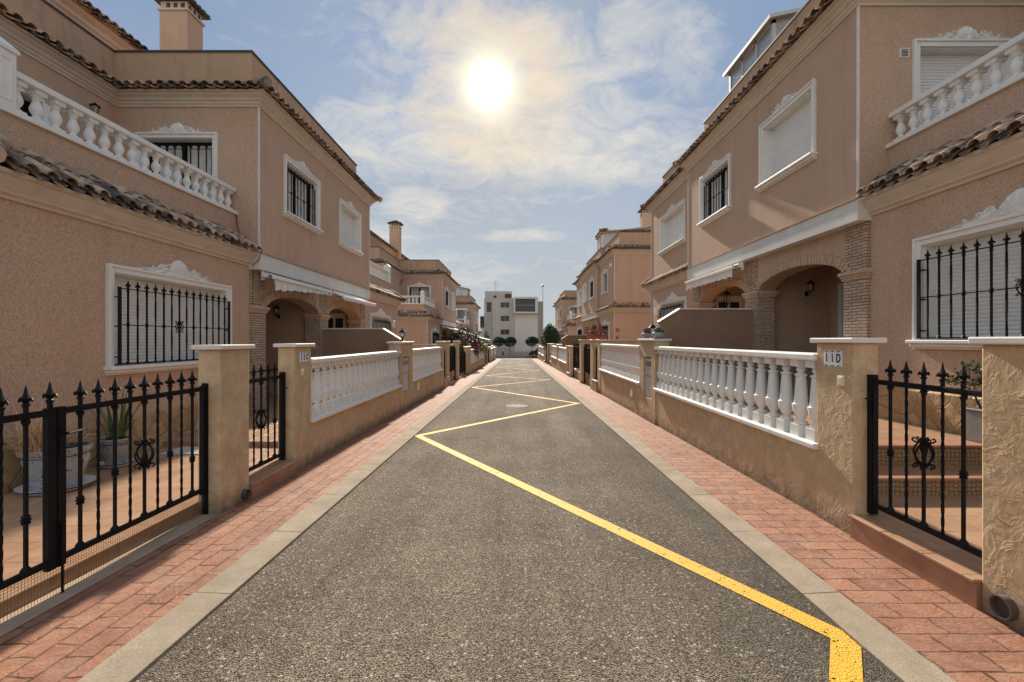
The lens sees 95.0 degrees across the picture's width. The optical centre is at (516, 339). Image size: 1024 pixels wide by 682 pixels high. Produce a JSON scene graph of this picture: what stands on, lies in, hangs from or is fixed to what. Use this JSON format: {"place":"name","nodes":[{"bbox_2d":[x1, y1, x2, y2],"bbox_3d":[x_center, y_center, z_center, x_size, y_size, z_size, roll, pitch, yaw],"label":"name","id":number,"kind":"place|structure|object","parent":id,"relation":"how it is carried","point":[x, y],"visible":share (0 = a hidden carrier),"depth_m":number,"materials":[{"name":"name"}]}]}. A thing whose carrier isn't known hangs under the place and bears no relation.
{"place":"outdoors","nodes":[
{"label":"outdoors","id":0,"kind":"place"},
{"bbox_2d":[0,446,277,617],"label":"driveway","id":1,"kind":"structure","parent":0,"point":[12,536],"depth_m":4.06,"materials":[{"name":"tile"}]},
{"bbox_2d":[13,440,96,495],"bbox_3d":[-4.700,1.300,4.800,0.618,0.440,0.618,0,0,0],"label":"flower pot","id":2,"kind":"object","parent":1,"relation":"on","point":[35,474],"visible":0.54,"depth_m":4.70,"materials":[{"name":"ceramic"}]},
{"bbox_2d":[3,399,110,457],"bbox_3d":[-4.713,0.847,4.687,1.166,0.586,1.235,0,0,0],"label":"grass plant","id":3,"kind":"object","parent":2,"relation":"in","point":[35,441],"depth_m":4.58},
{"bbox_2d":[100,435,134,468],"bbox_3d":[-4.830,1.350,5.660,0.342,0.340,0.342,0,0,0],"label":"flower pot","id":4,"kind":"object","parent":1,"relation":"on","point":[106,446],"visible":0.69,"depth_m":5.57,"materials":[{"name":"ceramic"}]},
{"bbox_2d":[83,390,147,439],"bbox_3d":[-4.846,0.912,5.679,0.573,0.637,0.527,0,0,-19],"label":"snake plant","id":5,"kind":"object","parent":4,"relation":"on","point":[122,429],"visible":0.61,"depth_m":5.66,"materials":[{"name":"green plant"}]},
{"bbox_2d":[249,459,297,497],"bbox_3d":[-3.018,1.690,5.375,0.565,0.395,0.990,0,0,0],"label":"gate step","id":6,"kind":"object","parent":1,"relation":"on","point":[263,478],"visible":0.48,"depth_m":5.37,"materials":[{"name":"ceramic"}]},
{"bbox_2d":[249,363,287,471],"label":"pedestrian gate","id":7,"kind":"structure","parent":6,"relation":"on","point":[281,377],"depth_m":5.51,"materials":[{"name":"metal"}]},
{"bbox_2d":[160,446,197,454],"bbox_3d":[-4.460,1.511,6.410,0.520,0.018,0.420,0,0,0],"label":"door mat","id":8,"kind":"object","parent":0,"point":[186,450],"depth_m":6.32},
{"bbox_2d":[163,396,334,445],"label":"patio","id":9,"kind":"structure","parent":0,"point":[186,440],"depth_m":7.20,"materials":[{"name":"tile"}]},
{"bbox_2d":[0,359,499,681],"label":"pavement","id":10,"kind":"structure","parent":0,"point":[78,636],"depth_m":3.21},
{"bbox_2d":[87,0,807,339],"label":"sky","id":11,"kind":"structure","parent":0,"point":[502,136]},
{"bbox_2d":[134,359,898,681],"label":"road","id":12,"kind":"structure","parent":0,"point":[414,559],"depth_m":3.16,"materials":[{"name":"asphalt"}]},
{"bbox_2d":[415,362,862,681],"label":"yellow line","id":13,"kind":"object","parent":12,"relation":"on","point":[840,670],"visible":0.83,"depth_m":3.14,"materials":[{"name":"paint"}]},
{"bbox_2d":[496,355,536,355],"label":"pavement","id":14,"kind":"structure","parent":0,"point":[514,355],"depth_m":73.64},
{"bbox_2d":[497,347,508,354],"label":"utility cabinet","id":15,"kind":"object","parent":14,"relation":"on","point":[499,351],"visible":1,"depth_m":73.80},
{"bbox_2d":[496,356,537,358],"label":"cross road","id":16,"kind":"structure","parent":0,"point":[515,357],"depth_m":68.09,"materials":[{"name":"asphalt"}]},
{"bbox_2d":[574,368,589,384],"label":"driveway","id":17,"kind":"structure","parent":0,"point":[587,377],"depth_m":22.71,"materials":[{"name":"ceramic"}]},
{"bbox_2d":[533,359,1023,681],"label":"pavement","id":18,"kind":"structure","parent":0,"point":[954,638],"depth_m":3.25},
{"bbox_2d":[546,363,813,513],"bbox_3d":[2.945,2.012,29.750,0.310,1.012,67.500,0,0,0],"label":"threshold strip","id":19,"kind":"object","parent":18,"relation":"on","point":[585,384],"visible":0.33,"depth_m":19.59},
{"bbox_2d":[551,346,556,368],"bbox_3d":[2.875,1.488,35.255,0.280,2.058,5.090,0,0,0],"label":"garden balustrade","id":20,"kind":"object","parent":19,"relation":"on","point":[554,358],"visible":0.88,"depth_m":34.89,"materials":[{"name":"paint"}]},
{"bbox_2d":[558,347,565,373],"bbox_3d":[2.875,1.441,28.985,0.280,1.964,5.110,0,0,0],"label":"garden balustrade","id":21,"kind":"object","parent":19,"relation":"on","point":[562,360],"visible":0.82,"depth_m":28.71,"materials":[{"name":"paint"}]},
{"bbox_2d":[573,343,579,378],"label":"driveway gate","id":22,"kind":"structure","parent":19,"relation":"on","point":[576,355],"depth_m":22.80,"materials":[{"name":"metal"}]},
{"bbox_2d":[584,344,589,382],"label":"driveway gate","id":23,"kind":"structure","parent":19,"relation":"on","point":[587,358],"depth_m":19.54,"materials":[{"name":"metal"}]},
{"bbox_2d":[599,344,639,415],"bbox_3d":[2.875,1.157,13.155,0.280,2.058,5.090,0,0,0],"label":"garden balustrade","id":24,"kind":"object","parent":19,"relation":"on","point":[620,373],"visible":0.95,"depth_m":12.57,"materials":[{"name":"paint"}]},
{"bbox_2d":[653,346,817,515],"bbox_3d":[2.875,1.110,6.885,0.280,1.964,5.110,0,0,0],"label":"garden balustrade","id":25,"kind":"object","parent":19,"relation":"on","point":[774,450],"visible":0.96,"depth_m":5.70,"materials":[{"name":"paint"}]},
{"bbox_2d":[704,391,960,438],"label":"patio","id":26,"kind":"structure","parent":0,"point":[898,430],"depth_m":5.60,"materials":[{"name":"ceramic"}]},
{"bbox_2d":[718,359,813,402],"bbox_3d":[3.078,0.650,5.850,0.035,0.860,2.724,0,0,0],"label":"privacy screen","id":27,"kind":"object","parent":26,"relation":"on","point":[808,371],"depth_m":5.41,"materials":[{"name":"plastic"}]},
{"bbox_2d":[878,495,981,553],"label":"driveway","id":28,"kind":"structure","parent":0,"point":[952,514],"depth_m":3.99,"materials":[{"name":"tile"}]},
{"bbox_2d":[878,439,981,494],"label":"garden steps","id":29,"kind":"structure","parent":28,"relation":"on","point":[952,464],"depth_m":4.62,"materials":[{"name":"tile"}]},
{"bbox_2d":[966,407,981,442],"bbox_3d":[4.931,0.898,4.950,0.238,0.352,0.236,0,0,0],"label":"planter","id":30,"kind":"object","parent":29,"relation":"on","point":[974,424],"visible":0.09,"depth_m":4.95,"materials":[{"name":"ceramic"}]},
{"bbox_2d":[937,360,981,408],"bbox_3d":[4.773,0.474,4.947,0.684,0.524,0.506,0,0,-32],"label":"potted tree","id":31,"kind":"object","parent":30,"relation":"in","point":[975,368],"visible":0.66,"depth_m":4.94,"materials":[{"name":"green plant"}]},
{"bbox_3d":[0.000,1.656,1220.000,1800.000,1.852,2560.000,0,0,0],"label":"ground","id":32,"kind":"structure","parent":0,"visible":0},
{"bbox_2d":[0,0,339,493],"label":"terraced house","id":33,"kind":"structure","parent":32,"relation":"on","point":[165,209],"depth_m":7.28,"materials":[{"name":"paint"}]},
{"bbox_2d":[20,89,50,125],"bbox_3d":[-7.693,-2.999,6.825,0.295,1.801,1.550,0,0,0],"label":"terrace door","id":34,"kind":"structure","parent":33,"relation":"in","point":[27,98],"depth_m":7.46,"materials":[{"name":"white paint"}]},
{"bbox_2d":[103,260,231,375],"bbox_3d":[-5.134,-0.377,7.040,0.372,1.634,2.560,0,0,0],"label":"window","id":35,"kind":"structure","parent":33,"relation":"in","point":[151,314],"depth_m":6.78,"materials":[{"name":"white paint"}]},
{"bbox_2d":[135,123,217,201],"bbox_3d":[-6.445,-3.071,9.008,1.550,2.105,0.305,0,0,0],"label":"terrace door","id":36,"kind":"structure","parent":33,"relation":"in","point":[199,149],"depth_m":8.94,"materials":[{"name":"white paint"}]},
{"bbox_2d":[283,154,323,234],"bbox_3d":[-4.960,-3.331,10.720,0.360,1.482,1.800,0,0,0],"label":"window","id":37,"kind":"structure","parent":33,"relation":"in","point":[301,195],"depth_m":10.84,"materials":[{"name":"white paint"}]},
{"bbox_2d":[191,344,254,513],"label":"gate pillar","id":38,"kind":"structure","parent":32,"relation":"on","point":[223,370],"depth_m":4.49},
{"bbox_2d":[241,489,250,498],"bbox_3d":[-2.808,1.570,4.780,0.145,0.098,0.100,0,0,0],"label":"drain pipe","id":39,"kind":"object","parent":38,"relation":"attached to","point":[245,493],"visible":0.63,"depth_m":4.77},
{"bbox_2d":[0,362,488,636],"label":"threshold strip","id":40,"kind":"object","parent":32,"relation":"on","point":[48,601],"visible":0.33,"depth_m":3.19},
{"bbox_2d":[0,370,208,621],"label":"driveway gate","id":41,"kind":"structure","parent":40,"relation":"on","point":[55,554],"depth_m":3.14,"materials":[{"name":"metal"}]},
{"bbox_2d":[311,351,401,461],"bbox_3d":[-2.875,1.187,8.780,0.280,1.864,4.900,0,0,0],"label":"garden balustrade","id":42,"kind":"object","parent":40,"relation":"on","point":[370,399],"visible":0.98,"depth_m":7.94,"materials":[{"name":"paint"}]},
{"bbox_2d":[413,347,442,404],"bbox_3d":[-2.875,1.233,14.980,0.280,1.957,4.940,0,0,0],"label":"garden balustrade","id":43,"kind":"object","parent":40,"relation":"on","point":[427,372],"visible":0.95,"depth_m":14.51,"materials":[{"name":"paint"}]},
{"bbox_2d":[450,346,455,381],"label":"driveway gate","id":44,"kind":"structure","parent":40,"relation":"on","point":[453,358],"depth_m":21.50,"materials":[{"name":"metal"}]},
{"bbox_2d":[459,351,465,374],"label":"driveway gate","id":45,"kind":"structure","parent":40,"relation":"on","point":[462,361],"depth_m":25.07,"materials":[{"name":"metal"}]},
{"bbox_2d":[471,349,477,371],"bbox_3d":[-2.875,1.518,30.880,0.280,1.864,4.900,0,0,0],"label":"garden balustrade","id":46,"kind":"object","parent":40,"relation":"on","point":[474,360],"visible":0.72,"depth_m":30.31,"materials":[{"name":"paint"}]},
{"bbox_2d":[479,347,483,367],"bbox_3d":[-2.875,1.565,37.080,0.280,1.957,4.940,0,0,0],"label":"garden balustrade","id":47,"kind":"object","parent":40,"relation":"on","point":[481,360],"visible":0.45,"depth_m":37.12,"materials":[{"name":"paint"}]},
{"bbox_2d":[115,0,405,364],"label":"terraced house","id":48,"kind":"structure","parent":32,"relation":"on","point":[362,294],"depth_m":13.75,"materials":[{"name":"paint"}]},
{"bbox_2d":[328,313,345,327],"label":"window","id":49,"kind":"structure","parent":48,"relation":"in","point":[337,320],"depth_m":15.74,"materials":[{"name":"white paint"}]},
{"bbox_2d":[338,198,363,256],"bbox_3d":[-4.960,-3.331,13.780,0.360,1.482,1.800,0,0,0],"label":"window","id":50,"kind":"structure","parent":48,"relation":"in","point":[350,224],"depth_m":14.06,"materials":[{"name":"white paint"}]},
{"bbox_2d":[370,308,390,331],"bbox_3d":[-5.134,-0.377,17.475,0.372,1.634,2.610,0,0,0],"label":"window","id":51,"kind":"structure","parent":48,"relation":"in","point":[378,319],"depth_m":17.47,"materials":[{"name":"white paint"}]},
{"bbox_2d":[77,359,501,681],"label":"kerb","id":52,"kind":"structure","parent":32,"relation":"on","point":[137,656],"depth_m":3.11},
{"bbox_2d":[273,343,314,470],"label":"gate pillar","id":53,"kind":"structure","parent":32,"relation":"on","point":[294,361],"depth_m":5.95,"materials":[{"name":"paint"}]},
{"bbox_2d":[323,328,401,395],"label":"divider wall","id":54,"kind":"structure","parent":32,"relation":"on","point":[341,341],"depth_m":12.18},
{"bbox_2d":[386,342,413,412],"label":"meter pillar","id":55,"kind":"structure","parent":32,"relation":"on","point":[405,366],"depth_m":11.74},
{"bbox_2d":[370,230,458,343],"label":"terraced house","id":56,"kind":"structure","parent":32,"relation":"on","point":[422,287],"depth_m":30.63,"materials":[{"name":"paint"}]},
{"bbox_2d":[407,283,430,302],"bbox_3d":[-6.445,-2.740,31.107,1.550,2.105,0.305,0,0,0],"label":"terrace door","id":57,"kind":"structure","parent":56,"relation":"in","point":[412,290],"depth_m":31.18,"materials":[{"name":"white paint"}]},
{"bbox_2d":[431,327,438,343],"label":"window","id":58,"kind":"structure","parent":56,"relation":"in","point":[434,333],"depth_m":29.12,"materials":[{"name":"white paint"}]},
{"bbox_2d":[445,287,449,307],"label":"window","id":59,"kind":"structure","parent":56,"relation":"in","point":[446,288],"depth_m":32.97,"materials":[{"name":"white paint"}]},
{"bbox_2d":[387,220,479,339],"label":"terraced house","id":60,"kind":"structure","parent":32,"relation":"on","point":[395,228],"depth_m":34.79,"materials":[{"name":"paint"}]},
{"bbox_2d":[451,292,454,310],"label":"window","id":61,"kind":"structure","parent":60,"relation":"in","point":[452,293],"depth_m":36.64,"materials":[{"name":"white paint"}]},
{"bbox_2d":[413,344,453,374],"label":"divider wall","id":62,"kind":"structure","parent":32,"relation":"on","point":[415,346],"depth_m":22.86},
{"bbox_2d":[435,341,444,388],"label":"gate pillar","id":63,"kind":"structure","parent":32,"relation":"on","point":[439,343],"depth_m":17.56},
{"bbox_2d":[444,341,450,385],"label":"gate pillar","id":64,"kind":"structure","parent":32,"relation":"on","point":[447,356],"depth_m":18.90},
{"bbox_2d":[453,341,459,379],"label":"gate pillar","id":65,"kind":"structure","parent":32,"relation":"on","point":[456,344],"depth_m":22.20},
{"bbox_2d":[452,338,469,351],"bbox_3d":[-3.452,1.015,28.550,1.425,2.231,1.870,0,0,0],"label":"garden bush","id":66,"kind":"object","parent":32,"relation":"on","point":[463,343],"visible":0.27,"depth_m":28.36,"materials":[{"name":"green plant"}]},
{"bbox_2d":[451,327,478,343],"bbox_3d":[-3.700,0.646,33.685,2.084,3.123,2.476,0,0,0],"label":"garden bush","id":67,"kind":"object","parent":32,"relation":"on","point":[456,336],"visible":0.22,"depth_m":33.60,"materials":[{"name":"green plant"}]},
{"bbox_2d":[466,346,471,369],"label":"gate pillar","id":68,"kind":"structure","parent":32,"relation":"on","point":[469,358],"depth_m":27.97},
{"bbox_2d":[458,331,481,356],"bbox_3d":[-3.231,0.767,31.494,1.723,2.813,3.441,0,0,0],"label":"garden bush","id":69,"kind":"object","parent":32,"relation":"on","point":[473,340],"visible":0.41,"depth_m":31.09,"materials":[{"name":"purple plant"}]},
{"bbox_2d":[456,286,490,341],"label":"terraced house","id":70,"kind":"structure","parent":32,"relation":"on","point":[466,306],"depth_m":53.12,"materials":[{"name":"paint"}]},
{"bbox_2d":[473,298,480,335],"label":"terraced house","id":71,"kind":"structure","parent":32,"relation":"on","point":[477,309],"depth_m":58.13,"materials":[{"name":"paint"}]},
{"bbox_2d":[478,329,491,342],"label":"garden bush","id":72,"kind":"object","parent":32,"relation":"on","point":[482,333],"visible":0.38,"depth_m":57.27,"materials":[{"name":"green plant"}]},
{"bbox_2d":[492,336,504,346],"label":"clipped tree","id":73,"kind":"object","parent":32,"relation":"on","point":[498,341],"visible":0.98,"depth_m":76.63,"materials":[{"name":"green plant"}]},
{"bbox_2d":[504,336,516,346],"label":"clipped tree","id":74,"kind":"object","parent":32,"relation":"on","point":[509,340],"visible":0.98,"depth_m":76.57,"materials":[{"name":"green plant"}]},
{"bbox_2d":[480,281,542,351],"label":"apartment building","id":75,"kind":"structure","parent":32,"relation":"on","point":[506,314],"depth_m":84.00,"materials":[{"name":"white paint"}]},
{"bbox_2d":[495,344,529,354],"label":"railing wall","id":76,"kind":"structure","parent":32,"relation":"on","point":[518,353],"depth_m":74.40,"materials":[{"name":"grey concrete"}]},
{"bbox_2d":[525,336,538,347],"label":"clipped tree","id":77,"kind":"object","parent":32,"relation":"on","point":[533,340],"visible":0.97,"depth_m":76.61,"materials":[{"name":"green plant"}]},
{"bbox_2d":[552,293,561,333],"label":"terraced house","id":78,"kind":"structure","parent":32,"relation":"on","point":[556,305],"depth_m":56.56,"materials":[{"name":"paint"}]},
{"bbox_2d":[557,290,576,342],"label":"terraced house","id":79,"kind":"structure","parent":32,"relation":"on","point":[567,301],"depth_m":50.94,"materials":[{"name":"paint"}]},
{"bbox_2d":[565,345,569,371],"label":"gate pillar","id":80,"kind":"structure","parent":32,"relation":"on","point":[567,359],"depth_m":25.98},
{"bbox_2d":[568,346,572,376],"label":"gate pillar","id":81,"kind":"structure","parent":32,"relation":"on","point":[570,361],"depth_m":24.43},
{"bbox_2d":[561,335,586,346],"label":"divider wall","id":82,"kind":"structure","parent":32,"relation":"on","point":[570,340],"depth_m":32.10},
{"bbox_2d":[579,340,586,382],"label":"gate pillar","id":83,"kind":"structure","parent":32,"relation":"on","point":[582,343],"depth_m":20.20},
{"bbox_2d":[589,339,596,388],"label":"gate pillar","id":84,"kind":"structure","parent":32,"relation":"on","point":[593,344],"depth_m":17.24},
{"bbox_2d":[596,339,607,393],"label":"gate pillar","id":85,"kind":"structure","parent":32,"relation":"on","point":[599,349],"depth_m":15.78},
{"bbox_2d":[572,208,650,334],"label":"terraced house","id":86,"kind":"structure","parent":32,"relation":"on","point":[580,319],"depth_m":34.48,"materials":[{"name":"paint"}]},
{"bbox_2d":[582,283,586,303],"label":"window","id":87,"kind":"structure","parent":86,"relation":"in","point":[585,284],"depth_m":34.42,"materials":[{"name":"white paint"}]},
{"bbox_2d":[586,340,639,375],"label":"divider wall","id":88,"kind":"structure","parent":32,"relation":"on","point":[629,342],"depth_m":20.96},
{"bbox_2d":[586,330,607,339],"bbox_3d":[3.575,-0.243,21.050,1.009,0.459,0.260,0,0,0],"label":"flower box","id":89,"kind":"object","parent":88,"relation":"on","point":[597,335],"visible":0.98,"depth_m":20.95,"materials":[{"name":"red plant"}]},
{"bbox_2d":[584,226,650,339],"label":"terraced house","id":90,"kind":"structure","parent":32,"relation":"on","point":[617,269],"depth_m":24.49,"materials":[{"name":"paint"}]},
{"bbox_2d":[588,277,593,300],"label":"window","id":91,"kind":"structure","parent":90,"relation":"in","point":[591,283],"depth_m":30.94,"materials":[{"name":"white paint"}]},
{"bbox_2d":[600,269,607,295],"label":"window","id":92,"kind":"structure","parent":90,"relation":"in","point":[605,272],"depth_m":27.81,"materials":[{"name":"white paint"}]},
{"bbox_2d":[601,320,609,339],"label":"window","id":93,"kind":"structure","parent":90,"relation":"in","point":[605,325],"depth_m":26.62,"materials":[{"name":"white paint"}]},
{"bbox_2d":[637,339,671,424],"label":"meter pillar","id":94,"kind":"structure","parent":32,"relation":"on","point":[649,361],"depth_m":9.91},
{"bbox_2d":[641,326,651,338],"bbox_3d":[2.900,-0.163,10.420,0.267,0.279,0.267,0,0,0],"label":"cactus bowl","id":95,"kind":"object","parent":94,"relation":"on","point":[646,335],"visible":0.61,"depth_m":10.35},
{"bbox_2d":[645,375,650,397],"bbox_3d":[2.823,0.998,9.999,0.025,0.439,0.565,0,0,0],"label":"meter door","id":96,"kind":"structure","parent":94,"relation":"in","point":[647,378],"depth_m":10.01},
{"bbox_2d":[645,358,650,375],"bbox_3d":[2.818,0.577,9.999,0.035,0.379,0.565,0,0,0],"label":"meter door","id":97,"kind":"structure","parent":94,"relation":"in","point":[647,360],"depth_m":10.01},
{"bbox_2d":[652,327,664,338],"bbox_3d":[2.900,-0.150,9.620,0.267,0.254,0.267,0,0,0],"label":"cactus bowl","id":98,"kind":"object","parent":94,"relation":"on","point":[658,333],"visible":1,"depth_m":9.54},
{"bbox_2d":[657,308,752,390],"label":"divider wall","id":99,"kind":"structure","parent":32,"relation":"on","point":[723,328],"depth_m":10.00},
{"bbox_2d":[640,7,801,326],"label":"terraced house","id":100,"kind":"structure","parent":32,"relation":"on","point":[694,204],"depth_m":12.17,"materials":[{"name":"paint"}]},
{"bbox_2d":[657,198,685,255],"bbox_3d":[5.160,-3.706,15.395,0.360,1.493,2.510,0,0,0],"label":"window","id":101,"kind":"structure","parent":100,"relation":"in","point":[672,225],"depth_m":15.61,"materials":[{"name":"white paint"}]},
{"bbox_2d":[659,292,686,319],"bbox_3d":[5.134,-0.747,15.295,0.372,1.634,2.610,0,0,0],"label":"window","id":102,"kind":"structure","parent":100,"relation":"in","point":[675,302],"depth_m":15.35,"materials":[{"name":"white paint"}]},
{"bbox_2d":[696,153,731,227],"bbox_3d":[4.960,-3.701,11.600,0.360,1.483,1.800,0,0,0],"label":"window","id":103,"kind":"structure","parent":100,"relation":"in","point":[714,189],"depth_m":11.74,"materials":[{"name":"white paint"}]},
{"bbox_2d":[715,296,744,307],"bbox_3d":[6.125,-0.085,13.483,0.950,2.331,0.295,0,0,0],"label":"door","id":104,"kind":"structure","parent":100,"relation":"in","point":[735,301],"depth_m":13.54,"materials":[{"name":"white paint"}]},
{"bbox_2d":[531,359,955,681],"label":"kerb","id":105,"kind":"structure","parent":32,"relation":"on","point":[898,659],"depth_m":3.12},
{"bbox_2d":[810,338,886,534],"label":"gate pillar","id":106,"kind":"structure","parent":32,"relation":"on","point":[845,366],"depth_m":3.99,"materials":[{"name":"paint"}]},
{"bbox_2d":[732,0,1023,434],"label":"terraced house","id":107,"kind":"structure","parent":32,"relation":"on","point":[884,168],"depth_m":6.74,"materials":[{"name":"paint"}]},
{"bbox_2d":[755,78,817,191],"bbox_3d":[4.960,-3.701,8.540,0.360,1.483,1.800,0,0,0],"label":"window","id":108,"kind":"structure","parent":107,"relation":"in","point":[787,144],"depth_m":8.60,"materials":[{"name":"white paint"}]},
{"bbox_2d":[838,283,842,337],"bbox_3d":[6.792,-0.044,9.145,0.295,2.251,1.150,0,0,0],"label":"door","id":109,"kind":"structure","parent":107,"relation":"in","point":[840,285],"depth_m":9.67,"materials":[{"name":"white paint"}]},
{"bbox_2d":[905,188,1023,349],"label":"window","id":110,"kind":"structure","parent":107,"relation":"in","point":[965,286],"depth_m":5.31,"materials":[{"name":"white paint"}]},
{"bbox_2d":[912,26,1023,127],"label":"terrace door","id":111,"kind":"structure","parent":107,"relation":"in","point":[934,59],"depth_m":6.82,"materials":[{"name":"white paint"}]},
{"bbox_2d":[849,514,981,608],"bbox_3d":[3.018,1.648,3.343,0.565,0.420,1.066,0,0,0],"label":"gate step","id":112,"kind":"object","parent":32,"relation":"on","point":[945,566],"visible":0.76,"depth_m":3.28,"materials":[{"name":"ceramic"}]},
{"bbox_2d":[865,360,981,557],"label":"pedestrian gate","id":113,"kind":"structure","parent":112,"relation":"on","point":[923,442],"depth_m":3.38,"materials":[{"name":"metal"}]},
{"bbox_2d":[968,337,1023,632],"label":"gate pillar","id":114,"kind":"structure","parent":32,"relation":"on","point":[1003,465],"depth_m":2.68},
{"bbox_2d":[988,594,1019,620],"bbox_3d":[2.808,1.515,2.660,0.145,0.128,0.130,0,0,0],"label":"drain pipe","id":115,"kind":"object","parent":114,"relation":"attached to","point":[1003,607],"visible":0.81,"depth_m":2.67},
{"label":"driveway","id":116,"kind":"structure","parent":0,"visible":0},
{"bbox_2d":[539,324,560,348],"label":"conifer","id":117,"kind":"object","parent":116,"relation":"on","point":[550,335],"visible":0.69,"depth_m":46.56,"materials":[{"name":"green plant"}]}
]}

